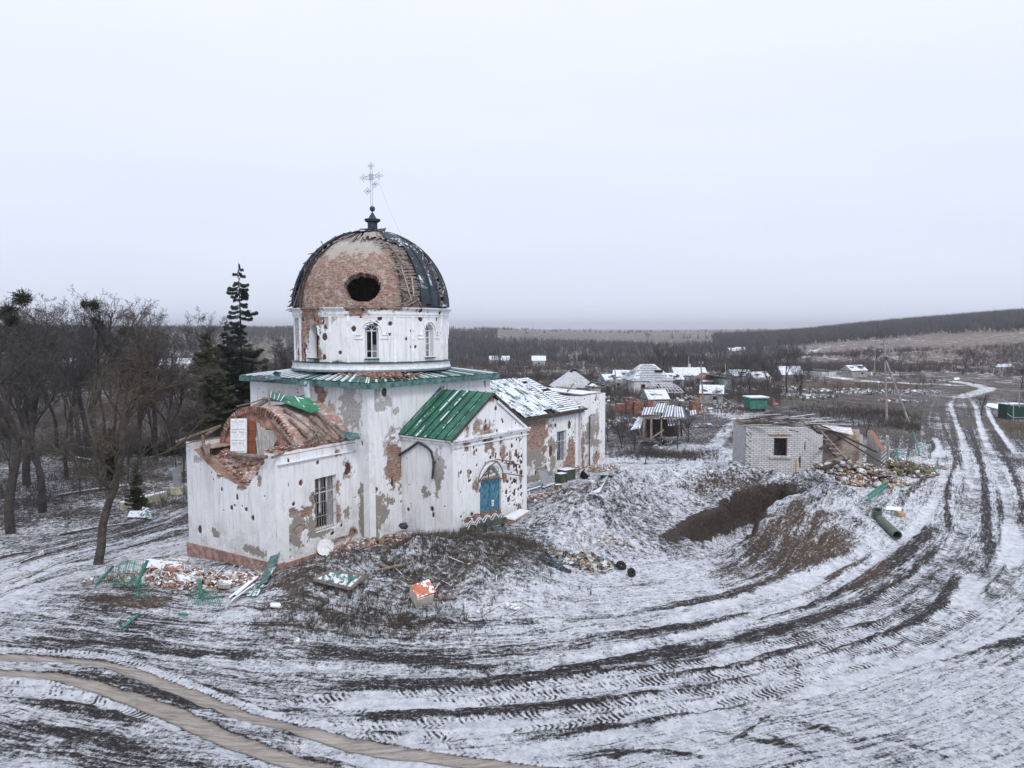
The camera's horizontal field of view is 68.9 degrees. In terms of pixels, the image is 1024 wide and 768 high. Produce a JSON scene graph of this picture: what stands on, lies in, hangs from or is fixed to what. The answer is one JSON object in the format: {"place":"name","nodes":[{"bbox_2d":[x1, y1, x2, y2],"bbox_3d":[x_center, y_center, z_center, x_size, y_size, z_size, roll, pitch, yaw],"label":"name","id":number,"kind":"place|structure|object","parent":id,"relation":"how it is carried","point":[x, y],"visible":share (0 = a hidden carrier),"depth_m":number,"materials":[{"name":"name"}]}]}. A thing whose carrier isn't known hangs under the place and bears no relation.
{"place":"outdoors","nodes":[
{"label":"outdoors","id":0,"kind":"place"},
{"bbox_2d":[0,323,1023,767],"bbox_3d":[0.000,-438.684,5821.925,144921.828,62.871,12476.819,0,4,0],"label":"ground","id":1,"kind":"structure","parent":0,"point":[788,629],"depth_m":29.70,"materials":[{"name":"snow"}]},
{"bbox_2d":[0,411,14,469],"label":"bare tree","id":2,"kind":"object","parent":1,"relation":"on","point":[9,437],"visible":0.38,"depth_m":59.20,"materials":[{"name":"brown plant"}]},
{"bbox_2d":[0,367,50,441],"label":"bare tree","id":3,"kind":"object","parent":1,"relation":"on","point":[22,414],"visible":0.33,"depth_m":50.52,"materials":[{"name":"brown plant"}]},
{"bbox_2d":[0,287,59,533],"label":"bare tree","id":4,"kind":"object","parent":1,"relation":"on","point":[11,318],"visible":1,"depth_m":43.37,"materials":[{"name":"brown plant"}]},
{"bbox_2d":[3,314,58,446],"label":"bare tree","id":5,"kind":"object","parent":1,"relation":"on","point":[54,422],"depth_m":76.23,"materials":[{"name":"brown plant"}]},
{"bbox_2d":[1,300,77,485],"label":"bare tree","id":6,"kind":"object","parent":1,"relation":"on","point":[26,461],"visible":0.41,"depth_m":56.97,"materials":[{"name":"brown plant"}]},
{"bbox_2d":[0,310,86,512],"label":"bare tree","id":7,"kind":"object","parent":1,"relation":"on","point":[42,504],"visible":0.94,"depth_m":49.83,"materials":[{"name":"brown plant"}]},
{"bbox_2d":[0,293,87,401],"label":"bare tree","id":8,"kind":"object","parent":1,"relation":"on","point":[49,325],"visible":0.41,"depth_m":65.65,"materials":[{"name":"brown plant"}]},
{"bbox_2d":[0,353,92,425],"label":"bare tree","id":9,"kind":"object","parent":1,"relation":"on","point":[42,400],"visible":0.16,"depth_m":69.96,"materials":[{"name":"brown plant"}]},
{"bbox_2d":[42,311,102,456],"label":"bare tree","id":10,"kind":"object","parent":1,"relation":"on","point":[74,415],"visible":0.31,"depth_m":68.89,"materials":[{"name":"brown plant"}]},
{"bbox_2d":[61,428,95,495],"bbox_3d":[-31.401,5.564,54.284,2.262,5.060,1.695,-4,6,-43],"label":"bare tree","id":11,"kind":"object","parent":1,"relation":"on","point":[79,442],"visible":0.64,"depth_m":54.05,"materials":[{"name":"brown plant"}]},
{"bbox_2d":[40,316,121,480],"bbox_3d":[-33.976,1.151,59.402,6.774,13.262,4.859,-1,4,-9],"label":"bare tree","id":12,"kind":"object","parent":1,"relation":"on","point":[73,398],"visible":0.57,"depth_m":59.25,"materials":[{"name":"brown plant"}]},
{"bbox_2d":[60,296,126,452],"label":"bare tree","id":13,"kind":"object","parent":1,"relation":"on","point":[85,329],"visible":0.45,"depth_m":72.68,"materials":[{"name":"brown plant"}]},
{"bbox_2d":[59,523,128,535],"bbox_3d":[-25.062,8.690,44.900,3.712,0.228,0.171,-3,5,-40],"label":"fallen log","id":14,"kind":"object","parent":1,"relation":"on","point":[78,530],"visible":1,"depth_m":44.54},
{"bbox_2d":[56,284,158,486],"bbox_3d":[-30.354,0.172,56.467,7.158,15.321,5.576,-2,5,-30],"label":"bare tree","id":15,"kind":"object","parent":1,"relation":"on","point":[99,327],"visible":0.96,"depth_m":56.07,"materials":[{"name":"brown plant"}]},
{"bbox_2d":[95,428,126,479],"bbox_3d":[-31.881,5.553,59.401,2.340,4.358,2.161,-2,5,-29],"label":"spruce tree","id":16,"kind":"object","parent":1,"relation":"on","point":[111,463],"visible":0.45,"depth_m":59.15,"materials":[{"name":"green plant"}]},
{"bbox_2d":[73,346,152,418],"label":"bare tree","id":17,"kind":"object","parent":1,"relation":"on","point":[103,389],"visible":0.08,"depth_m":78.80,"materials":[{"name":"brown plant"}]},
{"bbox_2d":[0,298,229,564],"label":"bare tree","id":18,"kind":"object","parent":1,"relation":"on","point":[114,487],"visible":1,"depth_m":38.24,"materials":[{"name":"brown plant"}]},
{"bbox_2d":[0,398,247,528],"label":"undergrowth","id":19,"kind":"object","parent":1,"relation":"on","point":[28,486],"visible":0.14,"depth_m":58.23,"materials":[{"name":"plant"}]},
{"bbox_2d":[109,560,142,587],"bbox_3d":[-17.863,8.752,34.659,1.365,0.841,3.788,-2,4,-22],"label":"fence grid","id":20,"kind":"object","parent":1,"relation":"on","point":[134,563],"visible":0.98,"depth_m":34.26,"materials":[{"name":"teal paint"}]},
{"bbox_2d":[119,417,142,480],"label":"bare tree","id":21,"kind":"object","parent":1,"relation":"on","point":[133,444],"visible":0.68,"depth_m":58.11,"materials":[{"name":"brown plant"}]},
{"bbox_2d":[86,299,184,467],"bbox_3d":[-31.543,0.105,63.053,6.163,14.609,8.572,1,4,7],"label":"bare tree","id":22,"kind":"object","parent":1,"relation":"on","point":[159,316],"visible":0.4,"depth_m":62.03,"materials":[{"name":"brown plant"}]},
{"bbox_2d":[95,322,179,466],"bbox_3d":[-31.300,0.980,63.466,8.637,12.798,6.210,27,27,81],"label":"bare tree","id":23,"kind":"object","parent":1,"relation":"on","point":[162,355],"visible":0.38,"depth_m":62.69,"materials":[{"name":"brown plant"}]},
{"bbox_2d":[124,464,151,510],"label":"spruce tree","id":24,"kind":"object","parent":1,"relation":"on","point":[134,497],"visible":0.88,"depth_m":49.19,"materials":[{"name":"green plant"}]},
{"bbox_2d":[106,299,173,464],"bbox_3d":[-31.834,0.120,63.798,5.917,14.683,8.250,-2,5,-25],"label":"bare tree","id":25,"kind":"object","parent":1,"relation":"on","point":[142,410],"visible":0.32,"depth_m":63.85,"materials":[{"name":"brown plant"}]},
{"bbox_2d":[111,328,171,460],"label":"bare tree","id":26,"kind":"object","parent":1,"relation":"on","point":[155,437],"visible":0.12,"depth_m":67.33,"materials":[{"name":"brown plant"}]},
{"bbox_2d":[120,485,167,509],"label":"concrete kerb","id":27,"kind":"structure","parent":1,"relation":"on","point":[125,507],"depth_m":51.62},
{"bbox_2d":[120,336,177,465],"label":"bare tree","id":28,"kind":"object","parent":1,"relation":"on","point":[139,450],"visible":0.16,"depth_m":65.67,"materials":[{"name":"brown plant"}]},
{"bbox_2d":[142,559,166,571],"bbox_3d":[-17.134,8.753,35.737,1.135,0.801,0.758,-2,5,-29],"label":"masonry block","id":29,"kind":"object","parent":1,"relation":"on","point":[153,564],"depth_m":35.67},
{"bbox_2d":[124,441,185,456],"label":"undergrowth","id":30,"kind":"object","parent":1,"relation":"on","point":[160,452],"visible":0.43,"depth_m":71.52,"materials":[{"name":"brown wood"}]},
{"bbox_2d":[107,351,216,447],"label":"bare tree","id":31,"kind":"object","parent":1,"relation":"on","point":[185,387],"visible":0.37,"depth_m":70.67,"materials":[{"name":"brown plant"}]},
{"bbox_2d":[142,435,191,453],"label":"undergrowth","id":32,"kind":"object","parent":1,"relation":"on","point":[160,443],"visible":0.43,"depth_m":72.07,"materials":[{"name":"plant"}]},
{"bbox_2d":[160,413,180,466],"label":"bare tree","id":33,"kind":"object","parent":1,"relation":"on","point":[164,434],"visible":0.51,"depth_m":63.31,"materials":[{"name":"brown plant"}]},
{"bbox_2d":[152,324,192,455],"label":"bare tree","id":34,"kind":"object","parent":1,"relation":"on","point":[177,342],"visible":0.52,"depth_m":70.16,"materials":[{"name":"brown plant"}]},
{"bbox_2d":[163,561,182,576],"bbox_3d":[-15.913,8.667,34.996,0.840,0.707,0.723,-1,4,-16],"label":"masonry block","id":35,"kind":"object","parent":1,"relation":"on","point":[170,566],"depth_m":34.75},
{"bbox_2d":[170,467,184,494],"bbox_3d":[-24.486,7.122,54.607,0.800,2.050,0.600,0,4,-6],"label":"gravestone","id":36,"kind":"object","parent":1,"relation":"on","point":[177,483],"visible":0.93,"depth_m":54.48,"materials":[{"name":"grey stone"}]},
{"bbox_2d":[162,385,206,482],"bbox_3d":[-25.280,3.906,57.891,2.603,7.770,3.473,1,4,15],"label":"bare tree","id":37,"kind":"object","parent":1,"relation":"on","point":[196,420],"visible":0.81,"depth_m":57.84,"materials":[{"name":"brown plant"}]},
{"bbox_2d":[103,559,276,592],"bbox_3d":[-15.083,8.944,35.163,9.437,1.004,3.852,1,4,13],"label":"brick rubble","id":38,"kind":"object","parent":1,"relation":"on","point":[211,575],"visible":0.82,"depth_m":34.19,"materials":[{"name":"brick"}]},
{"bbox_2d":[174,332,241,432],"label":"spruce tree","id":39,"kind":"object","parent":1,"relation":"on","point":[217,392],"visible":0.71,"depth_m":84.78,"materials":[{"name":"green plant"}]},
{"bbox_2d":[173,305,243,418],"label":"bare tree","id":40,"kind":"object","parent":1,"relation":"on","point":[199,339],"visible":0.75,"depth_m":88.61,"materials":[{"name":"brown plant"}]},
{"bbox_2d":[215,320,248,417],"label":"spruce tree","id":41,"kind":"object","parent":1,"relation":"on","point":[229,406],"visible":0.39,"depth_m":91.07,"materials":[{"name":"green plant"}]},
{"bbox_2d":[212,262,268,416],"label":"spruce tree","id":42,"kind":"object","parent":1,"relation":"on","point":[237,372],"visible":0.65,"depth_m":90.89,"materials":[{"name":"green plant"}]},
{"bbox_2d":[0,324,498,351],"bbox_3d":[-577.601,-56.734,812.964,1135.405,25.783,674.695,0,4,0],"label":"ridge wood","id":43,"kind":"object","parent":1,"relation":"on","point":[261,330],"visible":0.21,"depth_m":764.07,"materials":[{"name":"plant"}]},
{"bbox_2d":[246,566,275,596],"bbox_3d":[-10.956,8.592,32.856,0.774,0.750,3.132,0,4,0],"label":"metal sheet","id":44,"kind":"object","parent":1,"relation":"on","point":[255,590],"visible":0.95,"depth_m":32.09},
{"bbox_2d":[260,552,279,583],"bbox_3d":[-11.187,8.395,34.706,0.518,0.332,5.906,-1,4,-12],"label":"metal sheet","id":45,"kind":"object","parent":1,"relation":"on","point":[270,564],"visible":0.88,"depth_m":34.23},
{"bbox_2d":[265,334,293,370],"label":"bare tree","id":46,"kind":"object","parent":1,"relation":"on","point":[285,361],"visible":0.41,"depth_m":95.54,"materials":[{"name":"brown plant"}]},
{"bbox_2d":[317,539,333,555],"bbox_3d":[-9.564,8.370,38.230,0.626,0.782,0.619,1,4,15],"label":"satellite dish","id":47,"kind":"object","parent":1,"relation":"on","point":[327,544],"visible":0.94,"depth_m":38.28,"materials":[{"name":"white paint"}]},
{"bbox_2d":[313,570,364,598],"bbox_3d":[-7.147,8.284,30.764,2.179,1.046,0.538,1,4,9],"label":"overturned table","id":48,"kind":"object","parent":1,"relation":"on","point":[348,581],"visible":1,"depth_m":30.75,"materials":[{"name":"green wood"}]},
{"bbox_2d":[302,537,376,562],"bbox_3d":[-8.909,8.610,39.012,1.585,0.582,4.699,3,5,39],"label":"brick rubble","id":49,"kind":"object","parent":1,"relation":"on","point":[350,544],"visible":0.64,"depth_m":38.87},
{"bbox_2d":[176,162,604,570],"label":"ruined church","id":50,"kind":"structure","parent":1,"relation":"on","point":[371,412],"depth_m":41.54,"materials":[{"name":"paint"}]},
{"bbox_2d":[230,418,246,452],"bbox_3d":[-14.047,2.653,38.349,1.151,1.805,0.296,2,4,21],"label":"loose door leaf","id":51,"kind":"structure","parent":50,"relation":"in","point":[238,427],"depth_m":38.31,"materials":[{"name":"white paint"}]},
{"bbox_2d":[247,420,255,453],"bbox_3d":[-13.367,2.719,38.288,0.671,1.743,0.297,2,4,21],"label":"loose door leaf","id":52,"kind":"structure","parent":50,"relation":"in","point":[251,424],"depth_m":38.25,"materials":[{"name":"brown paint"}]},
{"bbox_2d":[315,475,335,530],"bbox_3d":[-9.759,6.053,38.749,0.200,2.897,1.518,3,5,32],"label":"window","id":53,"kind":"structure","parent":50,"relation":"in","point":[326,478],"depth_m":38.80,"materials":[{"name":"white paint"}]},
{"bbox_2d":[365,324,377,357],"bbox_3d":[-7.968,-2.440,42.435,0.698,1.946,0.094,-1,4,-10],"label":"window","id":54,"kind":"structure","parent":50,"relation":"in","point":[373,347],"depth_m":42.44,"materials":[{"name":"white paint"}]},
{"bbox_2d":[479,469,499,522],"bbox_3d":[-1.386,6.482,42.468,0.314,3.794,1.941,3,5,36],"label":"door","id":55,"kind":"structure","parent":50,"relation":"in","point":[489,490],"depth_m":42.42,"materials":[{"name":"blue wood"}]},
{"bbox_2d":[359,532,434,547],"bbox_3d":[-6.029,8.159,39.185,4.111,0.819,2.392,0,4,0],"label":"refuse heap","id":56,"kind":"object","parent":1,"relation":"on","point":[389,538],"visible":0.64,"depth_m":38.80,"materials":[{"name":"brick"}]},
{"bbox_2d":[216,525,610,650],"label":"dry weeds","id":57,"kind":"object","parent":1,"relation":"on","point":[525,543],"visible":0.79,"depth_m":31.67,"materials":[{"name":"plant"}]},
{"bbox_2d":[409,579,435,608],"bbox_3d":[-3.647,8.562,30.401,0.966,1.085,0.930,-3,5,-31],"label":"fallen brick masonry chunk","id":58,"kind":"object","parent":1,"relation":"on","point":[424,592],"visible":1,"depth_m":30.19,"materials":[{"name":"brick"}]},
{"bbox_2d":[370,551,533,620],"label":"fallen branches","id":59,"kind":"object","parent":1,"relation":"on","point":[479,612],"visible":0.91,"depth_m":31.03,"materials":[{"name":"wood"}]},
{"bbox_2d":[460,509,506,531],"bbox_3d":[-1.524,7.477,39.961,2.787,1.068,1.021,-3,5,-36],"label":"sheet","id":60,"kind":"object","parent":1,"relation":"on","point":[476,518],"visible":0.98,"depth_m":40.04,"materials":[{"name":"grey metal"}]},
{"bbox_2d":[1,455,999,690],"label":"dry weeds","id":61,"kind":"object","parent":1,"relation":"on","point":[416,537],"visible":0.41,"depth_m":43.12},
{"bbox_2d":[504,509,529,523],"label":"white slab","id":62,"kind":"structure","parent":1,"relation":"on","point":[515,516],"depth_m":42.43,"materials":[{"name":"paint"}]},
{"bbox_2d":[49,342,1023,450],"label":"scrub","id":63,"kind":"object","parent":1,"relation":"on","point":[899,367],"visible":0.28,"depth_m":229.68,"materials":[{"name":"plant"}]},
{"bbox_2d":[527,490,558,502],"bbox_3d":[1.763,7.139,48.273,2.772,0.805,3.257,0,4,0],"label":"brick rubble","id":64,"kind":"object","parent":1,"relation":"on","point":[536,497],"visible":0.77,"depth_m":47.34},
{"bbox_2d":[537,466,553,486],"bbox_3d":[2.223,6.482,52.641,0.940,1.308,1.855,2,5,24],"label":"timber hatch","id":65,"kind":"object","parent":1,"relation":"on","point":[546,479],"visible":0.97,"depth_m":52.62,"materials":[{"name":"grey wood"}]},
{"bbox_2d":[286,334,811,365],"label":"valley wood","id":66,"kind":"object","parent":1,"relation":"on","point":[528,349],"visible":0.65,"depth_m":444.86,"materials":[{"name":"plant"}]},
{"bbox_2d":[533,555,571,572],"bbox_3d":[1.906,8.436,35.048,1.798,0.905,0.984,1,4,15],"label":"plank","id":67,"kind":"object","parent":1,"relation":"on","point":[554,564],"visible":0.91,"depth_m":34.81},
{"bbox_2d":[557,467,575,480],"bbox_3d":[4.001,6.632,54.814,1.144,0.810,0.846,-4,6,-43],"label":"wooden crate","id":68,"kind":"object","parent":1,"relation":"on","point":[571,474],"visible":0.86,"depth_m":54.59,"materials":[{"name":"green wood"}]},
{"bbox_2d":[549,368,589,390],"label":"grey roofed house","id":69,"kind":"structure","parent":1,"relation":"on","point":[571,377],"depth_m":135.80,"materials":[{"name":"paint"}]},
{"bbox_2d":[540,548,617,572],"bbox_3d":[3.322,8.610,36.989,3.899,0.999,2.525,0,4,0],"label":"refuse heap","id":70,"kind":"object","parent":1,"relation":"on","point":[577,557],"visible":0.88,"depth_m":36.75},
{"bbox_2d":[570,462,619,472],"bbox_3d":[6.479,6.837,60.656,3.440,0.782,7.218,4,6,41],"label":"brick rubble","id":71,"kind":"object","parent":1,"relation":"on","point":[604,467],"visible":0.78,"depth_m":60.17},
{"bbox_2d":[585,379,613,392],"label":"broken outhouse","id":72,"kind":"structure","parent":1,"relation":"on","point":[591,386],"depth_m":132.38,"materials":[{"name":"grey paint"}]},
{"bbox_2d":[597,374,621,387],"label":"ruined hut","id":73,"kind":"object","parent":1,"relation":"on","point":[607,377],"visible":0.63,"depth_m":149.04,"materials":[{"name":"grey paint"}]},
{"bbox_2d":[595,531,634,549],"bbox_3d":[5.459,8.302,39.487,2.090,0.887,0.950,0,4,0],"label":"refuse heap","id":74,"kind":"object","parent":1,"relation":"on","point":[601,537],"visible":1,"depth_m":39.42,"materials":[{"name":"stone"}]},
{"bbox_2d":[607,417,628,447],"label":"bare tree","id":75,"kind":"object","parent":1,"relation":"on","point":[620,427],"visible":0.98,"depth_m":75.92,"materials":[{"name":"brown plant"}]},
{"bbox_2d":[475,326,767,338],"bbox_3d":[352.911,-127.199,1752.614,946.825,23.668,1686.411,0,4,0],"label":"distant thickets","id":76,"kind":"object","parent":1,"relation":"on","point":[698,336],"visible":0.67,"depth_m":1645.32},
{"bbox_2d":[473,367,783,438],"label":"garden scrub","id":77,"kind":"object","parent":1,"relation":"on","point":[624,393],"visible":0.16,"depth_m":128.56,"materials":[{"name":"plant"}]},
{"bbox_2d":[621,364,675,393],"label":"village house","id":78,"kind":"structure","parent":1,"relation":"on","point":[644,374],"depth_m":140.44,"materials":[{"name":"grey stone"}]},
{"bbox_2d":[640,389,669,408],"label":"ruined hut","id":79,"kind":"object","parent":1,"relation":"on","point":[660,395],"visible":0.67,"depth_m":111.34,"materials":[{"name":"grey paint"}]},
{"bbox_2d":[632,437,682,445],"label":"shed debris","id":80,"kind":"object","parent":1,"relation":"on","point":[663,442],"visible":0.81,"depth_m":78.16,"materials":[{"name":"grey wood"}]},
{"bbox_2d":[631,403,695,442],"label":"corrugated shed","id":81,"kind":"structure","parent":1,"relation":"on","point":[661,427],"depth_m":78.49,"materials":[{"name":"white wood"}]},
{"bbox_2d":[649,341,678,369],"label":"bare tree","id":82,"kind":"object","parent":1,"relation":"on","point":[664,358],"visible":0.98,"depth_m":166.58,"materials":[{"name":"brown plant"}]},
{"bbox_2d":[649,381,683,399],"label":"collapsed roof shed","id":83,"kind":"structure","parent":1,"relation":"on","point":[676,391],"depth_m":128.09,"materials":[{"name":"grey paint"}]},
{"bbox_2d":[605,444,732,462],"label":"weed patch","id":84,"kind":"object","parent":1,"relation":"on","point":[669,454],"visible":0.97,"depth_m":70.23,"materials":[{"name":"plant"}]},
{"bbox_2d":[669,364,706,382],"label":"long low house","id":85,"kind":"structure","parent":1,"relation":"on","point":[694,371],"depth_m":167.03,"materials":[{"name":"grey stone"}]},
{"bbox_2d":[688,398,702,414],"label":"brick stump","id":86,"kind":"object","parent":1,"relation":"on","point":[694,403],"visible":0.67,"depth_m":105.28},
{"bbox_2d":[699,385,723,403],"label":"house","id":87,"kind":"structure","parent":1,"relation":"on","point":[707,389],"depth_m":120.99,"materials":[{"name":"grey paint"}]},
{"bbox_2d":[672,403,782,418],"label":"weed patch","id":88,"kind":"object","parent":1,"relation":"on","point":[738,408],"visible":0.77,"depth_m":108.44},
{"bbox_2d":[456,345,1023,389],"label":"reddish scrub","id":89,"kind":"object","parent":1,"relation":"on","point":[904,385],"visible":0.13,"depth_m":236.13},
{"bbox_2d":[736,355,764,392],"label":"bare tree","id":90,"kind":"object","parent":1,"relation":"on","point":[747,364],"visible":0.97,"depth_m":140.38,"materials":[{"name":"brown plant"}]},
{"bbox_2d":[742,395,769,411],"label":"green wagon","id":91,"kind":"object","parent":1,"relation":"on","point":[757,402],"visible":0.97,"depth_m":109.15,"materials":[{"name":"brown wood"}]},
{"bbox_2d":[752,358,782,392],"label":"bare tree","id":92,"kind":"object","parent":1,"relation":"on","point":[768,368],"visible":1,"depth_m":135.19,"materials":[{"name":"brown plant"}]},
{"bbox_2d":[778,346,800,392],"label":"bare tree","id":93,"kind":"object","parent":1,"relation":"on","point":[788,358],"visible":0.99,"depth_m":140.78,"materials":[{"name":"brown plant"}]},
{"bbox_2d":[728,414,886,474],"bbox_3d":[22.970,5.004,58.594,11.262,4.828,7.194,0,4,0],"label":"ruined brick hut","id":94,"kind":"object","parent":1,"relation":"on","point":[789,445],"visible":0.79,"depth_m":56.98,"materials":[{"name":"brick"}]},
{"bbox_2d":[781,392,839,398],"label":"scattered debris","id":95,"kind":"object","parent":1,"relation":"on","point":[807,395],"visible":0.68,"depth_m":134.38,"materials":[{"name":"grey stone"}]},
{"bbox_2d":[761,403,923,427],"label":"weed patch","id":96,"kind":"object","parent":1,"relation":"on","point":[877,411],"visible":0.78,"depth_m":105.98,"materials":[{"name":"plant"}]},
{"bbox_2d":[796,459,909,488],"bbox_3d":[25.363,6.570,56.191,8.319,1.979,4.989,0,4,0],"label":"stone rubble","id":97,"kind":"object","parent":1,"relation":"on","point":[850,472],"visible":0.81,"depth_m":55.12,"materials":[{"name":"stone"}]},
{"bbox_2d":[840,365,867,377],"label":"house","id":98,"kind":"structure","parent":1,"relation":"on","point":[858,370],"depth_m":183.91,"materials":[{"name":"grey paint"}]},
{"bbox_2d":[776,380,951,390],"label":"weed patch","id":99,"kind":"object","parent":1,"relation":"on","point":[821,385],"visible":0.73,"depth_m":156.98,"materials":[{"name":"brown plant"}]},
{"bbox_2d":[711,307,1023,347],"bbox_3d":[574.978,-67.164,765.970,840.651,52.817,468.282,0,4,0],"label":"hill wood","id":100,"kind":"object","parent":1,"relation":"on","point":[1006,319],"visible":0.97,"depth_m":624.73,"materials":[{"name":"plant"}]},
{"bbox_2d":[803,387,947,394],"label":"scattered debris","id":101,"kind":"object","parent":1,"relation":"on","point":[905,391],"visible":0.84,"depth_m":143.89,"materials":[{"name":"grey stone"}]},
{"bbox_2d":[857,416,920,432],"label":"weed patch","id":102,"kind":"object","parent":1,"relation":"on","point":[901,424],"visible":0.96,"depth_m":92.37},
{"bbox_2d":[876,515,901,539],"bbox_3d":[21.422,8.155,42.486,0.520,0.781,2.472,0,4,5],"label":"metal pipe","id":103,"kind":"object","parent":1,"relation":"on","point":[889,528],"visible":1,"depth_m":42.04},
{"bbox_2d":[880,340,909,421],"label":"power pole","id":104,"kind":"object","parent":1,"relation":"on","point":[885,359],"visible":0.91,"depth_m":97.39,"materials":[{"name":"concrete"}]},
{"bbox_2d":[886,457,939,477],"bbox_3d":[31.294,6.691,60.127,6.148,1.607,3.598,0,4,0],"label":"stone rubble","id":105,"kind":"object","parent":1,"relation":"on","point":[910,468],"visible":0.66,"depth_m":59.13,"materials":[{"name":"stone"}]},
{"bbox_2d":[918,416,1023,435],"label":"weed patch","id":106,"kind":"object","parent":1,"relation":"on","point":[1018,425],"visible":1,"depth_m":91.57,"materials":[{"name":"brown plant"}]},
{"bbox_2d":[998,403,1023,418],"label":"wagon","id":107,"kind":"object","parent":1,"relation":"on","point":[1004,409],"visible":0.79,"depth_m":99.90,"materials":[{"name":"metal"}]},
{"bbox_2d":[0,0,1023,329],"label":"sky","id":108,"kind":"structure","parent":0,"point":[559,164],"materials":[{"name":"white"}]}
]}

